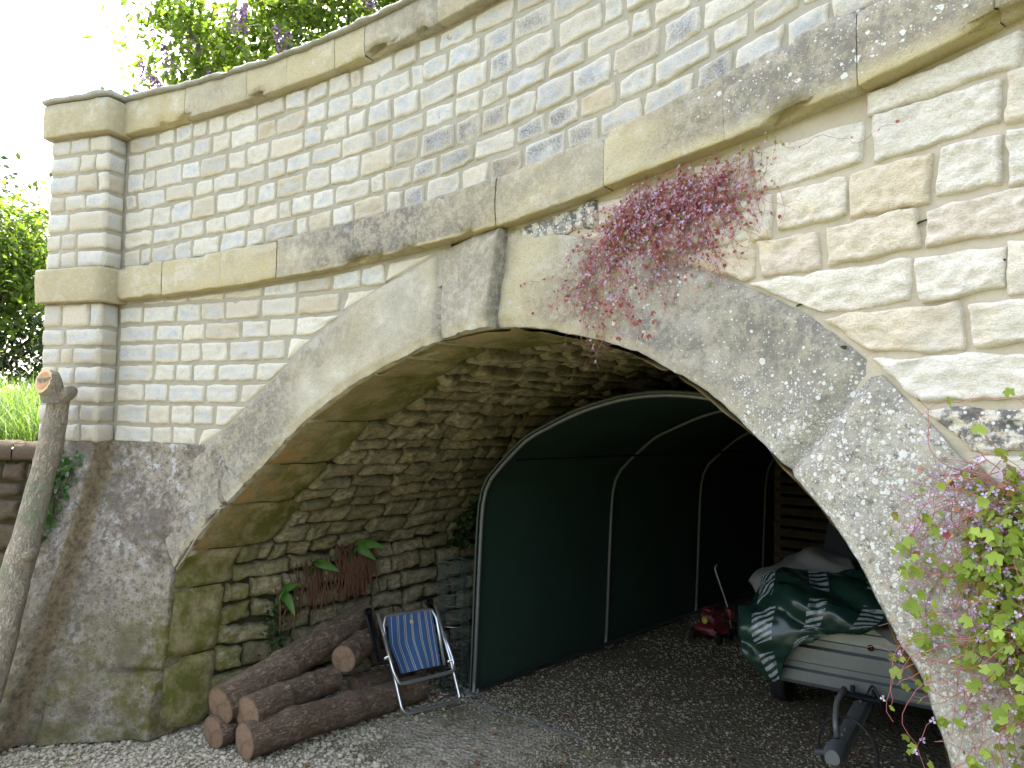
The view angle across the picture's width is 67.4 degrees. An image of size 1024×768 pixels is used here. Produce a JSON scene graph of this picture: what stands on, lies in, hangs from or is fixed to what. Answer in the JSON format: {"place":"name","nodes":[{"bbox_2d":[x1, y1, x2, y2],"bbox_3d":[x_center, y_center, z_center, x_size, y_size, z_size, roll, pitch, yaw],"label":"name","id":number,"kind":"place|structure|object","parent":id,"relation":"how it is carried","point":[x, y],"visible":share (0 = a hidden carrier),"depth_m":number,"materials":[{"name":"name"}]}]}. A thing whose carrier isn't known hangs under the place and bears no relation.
{"place":"outdoors","nodes":[
{"label":"outdoors","id":0,"kind":"place"},
{"bbox_2d":[0,0,380,391],"label":"sky","id":1,"kind":"structure","parent":0,"point":[44,55],"materials":[{"name":"white"}]},
{"bbox_2d":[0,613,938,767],"bbox_3d":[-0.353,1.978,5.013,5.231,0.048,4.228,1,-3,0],"label":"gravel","id":2,"kind":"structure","parent":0,"point":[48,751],"depth_m":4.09,"materials":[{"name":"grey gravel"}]},
{"bbox_2d":[204,714,237,748],"bbox_3d":[-1.387,1.823,4.272,0.184,0.190,0.643,0,-3,34],"label":"log","id":3,"kind":"object","parent":2,"relation":"on","point":[219,733],"visible":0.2,"depth_m":4.00,"materials":[{"name":"brown wood"}]},
{"bbox_2d":[208,602,376,723],"bbox_3d":[-1.227,1.586,4.475,0.215,0.420,1.146,0,-3,31],"label":"log","id":4,"kind":"object","parent":3,"relation":"on","point":[315,646],"visible":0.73,"depth_m":4.32,"materials":[{"name":"brown wood"}]},
{"bbox_2d":[235,673,429,760],"bbox_3d":[-0.954,1.833,4.327,0.197,0.209,1.214,-1,-4,42],"label":"log","id":5,"kind":"object","parent":2,"relation":"on","point":[291,725],"visible":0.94,"depth_m":4.15,"materials":[{"name":"brown wood"}]},
{"bbox_2d":[236,665,342,723],"bbox_3d":[-1.211,1.712,4.225,0.188,0.180,0.643,0,-3,30],"label":"log","id":6,"kind":"object","parent":5,"relation":"on","point":[277,697],"visible":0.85,"depth_m":4.13,"materials":[{"name":"brown wood"}]},
{"bbox_2d":[332,624,388,671],"bbox_3d":[-0.915,1.591,4.669,0.173,0.182,0.472,1,-3,16],"label":"log","id":7,"kind":"object","parent":6,"relation":"on","point":[355,649],"visible":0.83,"depth_m":4.48,"materials":[{"name":"brown wood"}]},
{"bbox_2d":[348,663,415,689],"bbox_3d":[-0.797,1.828,4.778,0.136,0.136,0.501,-1,-3,34],"label":"log","id":8,"kind":"object","parent":2,"relation":"on","point":[375,677],"visible":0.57,"depth_m":4.66,"materials":[{"name":"brown wood"}]},
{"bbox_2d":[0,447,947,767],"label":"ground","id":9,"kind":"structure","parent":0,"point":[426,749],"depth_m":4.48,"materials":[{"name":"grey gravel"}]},
{"bbox_2d":[0,439,37,567],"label":"boundary wall","id":10,"kind":"structure","parent":9,"relation":"on","point":[16,464],"depth_m":4.68,"materials":[{"name":"brown stone"}]},
{"bbox_2d":[0,152,51,398],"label":"hedge tree","id":11,"kind":"object","parent":9,"relation":"on","point":[14,354],"visible":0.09,"depth_m":10.25,"materials":[{"name":"green plant"}]},
{"bbox_2d":[0,369,77,703],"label":"tree trunk","id":12,"kind":"object","parent":9,"relation":"on","point":[24,544],"visible":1,"depth_m":4.13,"materials":[{"name":"grey plant"}]},
{"bbox_2d":[363,598,460,714],"bbox_3d":[-0.610,1.655,4.705,0.520,0.584,0.350,3,-3,-36],"label":"folding chair","id":13,"kind":"object","parent":9,"relation":"on","point":[412,642],"visible":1,"depth_m":4.72,"materials":[{"name":"fabric"}]},
{"bbox_2d":[438,557,468,693],"bbox_3d":[-0.379,1.557,4.985,0.222,0.830,0.250,1,-3,0],"label":"wire roll","id":14,"kind":"object","parent":9,"relation":"on","point":[463,625],"visible":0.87,"depth_m":4.97,"materials":[{"name":"metal"}]},
{"bbox_2d":[0,0,1023,767],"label":"stone bridge","id":15,"kind":"structure","parent":9,"relation":"on","point":[286,322],"depth_m":3.53,"materials":[{"name":"stone"}]},
{"bbox_2d":[41,450,84,543],"bbox_3d":[-2.608,0.634,4.362,0.308,0.532,0.228,1,-3,0],"label":"ivy","id":16,"kind":"object","parent":15,"relation":"attached to","point":[57,485],"visible":0.59,"depth_m":4.35,"materials":[{"name":"green plant"}]},
{"bbox_2d":[257,599,298,656],"bbox_3d":[-1.429,1.497,4.690,0.086,0.348,0.252,-1,-3,35],"label":"ferny weed","id":17,"kind":"object","parent":15,"relation":"attached to","point":[278,638],"visible":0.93,"depth_m":4.67,"materials":[{"name":"green plant"}]},
{"bbox_2d":[274,583,298,636],"bbox_3d":[-1.384,1.384,4.676,0.143,0.346,0.182,-1,-3,39],"label":"wall plant","id":18,"kind":"object","parent":15,"relation":"attached to","point":[284,595],"depth_m":4.69,"materials":[{"name":"green plant"}]},
{"bbox_2d":[288,557,340,620],"bbox_3d":[-1.236,1.302,4.899,0.130,0.383,0.388,-1,-4,42],"label":"wall plant","id":19,"kind":"object","parent":15,"relation":"attached to","point":[321,563],"depth_m":4.89,"materials":[{"name":"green plant"}]},
{"bbox_2d":[332,539,383,603],"bbox_3d":[-1.018,1.257,5.146,0.136,0.438,0.411,-1,-3,39],"label":"wall plant","id":20,"kind":"object","parent":15,"relation":"attached to","point":[356,557],"depth_m":5.13,"materials":[{"name":"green plant"}]},
{"bbox_2d":[446,487,481,549],"bbox_3d":[-0.292,1.015,5.862,0.438,0.550,0.338,-1,-4,44],"label":"ivy","id":21,"kind":"object","parent":15,"relation":"attached to","point":[462,536],"visible":0.66,"depth_m":5.89,"materials":[{"name":"green plant"}]},
{"bbox_2d":[588,292,657,363],"bbox_3d":[0.390,-0.193,2.726,0.098,0.271,0.318,4,-4,-44],"label":"creeper","id":22,"kind":"object","parent":15,"relation":"attached to","point":[634,323],"visible":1,"depth_m":2.71,"materials":[{"name":"pink"}]},
{"bbox_2d":[508,119,899,364],"bbox_3d":[0.538,-0.417,2.610,0.109,0.704,1.499,4,-4,-44],"label":"creeper","id":23,"kind":"object","parent":15,"relation":"attached to","point":[637,221],"visible":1,"depth_m":2.64,"materials":[{"name":"red"}]},
{"bbox_2d":[866,387,1023,767],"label":"creeper","id":24,"kind":"object","parent":15,"relation":"attached to","point":[1002,635],"visible":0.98,"depth_m":1.83,"materials":[{"name":"green plant"}]},
{"bbox_2d":[891,393,1023,596],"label":"creeper","id":25,"kind":"object","parent":15,"relation":"attached to","point":[1010,491],"visible":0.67,"depth_m":1.89,"materials":[{"name":"pink"}]},
{"bbox_2d":[463,390,828,696],"bbox_3d":[2.733,1.143,6.206,2.820,1.940,5.950,-1,-4,41],"label":"shelter","id":26,"kind":"object","parent":9,"relation":"on","point":[610,522],"visible":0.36,"depth_m":5.81,"materials":[{"name":"green fabric"}]},
{"bbox_2d":[690,558,732,644],"bbox_3d":[1.630,1.753,6.255,0.250,0.643,0.303,-1,-4,42],"label":"garden machine","id":27,"kind":"object","parent":9,"relation":"on","point":[710,624],"visible":1,"depth_m":6.21,"materials":[{"name":"red paint"}]},
{"bbox_2d":[773,459,827,564],"bbox_3d":[2.708,1.276,6.885,0.734,1.700,0.088,-1,-4,42],"label":"slatted screen","id":28,"kind":"object","parent":9,"relation":"on","point":[778,523],"visible":0.23,"depth_m":7.01,"materials":[{"name":"brown wood"}]},
{"bbox_2d":[769,630,931,767],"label":"trailer","id":29,"kind":"object","parent":9,"relation":"on","point":[853,667],"visible":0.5,"depth_m":3.95,"materials":[{"name":"grey metal"}]},
{"bbox_2d":[748,547,855,591],"bbox_3d":[1.778,1.167,4.631,0.672,0.367,0.540,0,-3,22],"label":"dust sheet","id":30,"kind":"object","parent":29,"relation":"on","point":[813,558],"visible":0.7,"depth_m":4.51,"materials":[{"name":"grey fabric"}]},
{"bbox_2d":[737,567,889,681],"bbox_3d":[1.677,1.311,4.181,0.838,0.601,0.457,0,-3,31],"label":"tarpaulin","id":31,"kind":"object","parent":29,"relation":"on","point":[784,613],"visible":0.88,"depth_m":4.11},
{"bbox_2d":[823,520,861,568],"bbox_3d":[2.149,0.985,4.512,0.602,0.360,0.389,0,-3,33],"label":"dark board","id":32,"kind":"object","parent":29,"relation":"on","point":[835,543],"visible":0.06,"depth_m":4.64,"materials":[{"name":"black"}]},
{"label":"embankment","id":33,"kind":"structure","parent":0,"visible":0},
{"bbox_2d":[0,371,40,446],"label":"bank grass","id":34,"kind":"structure","parent":33,"relation":"on","point":[19,416],"depth_m":5.24,"materials":[{"name":"green plant"}]},
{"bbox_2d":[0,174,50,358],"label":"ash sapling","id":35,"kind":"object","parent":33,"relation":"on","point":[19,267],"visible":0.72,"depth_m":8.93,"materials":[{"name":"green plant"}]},
{"bbox_2d":[81,0,399,94],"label":"lilac bush","id":36,"kind":"object","parent":33,"relation":"on","point":[228,46],"visible":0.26,"depth_m":5.44,"materials":[{"name":"green plant"}]}
]}

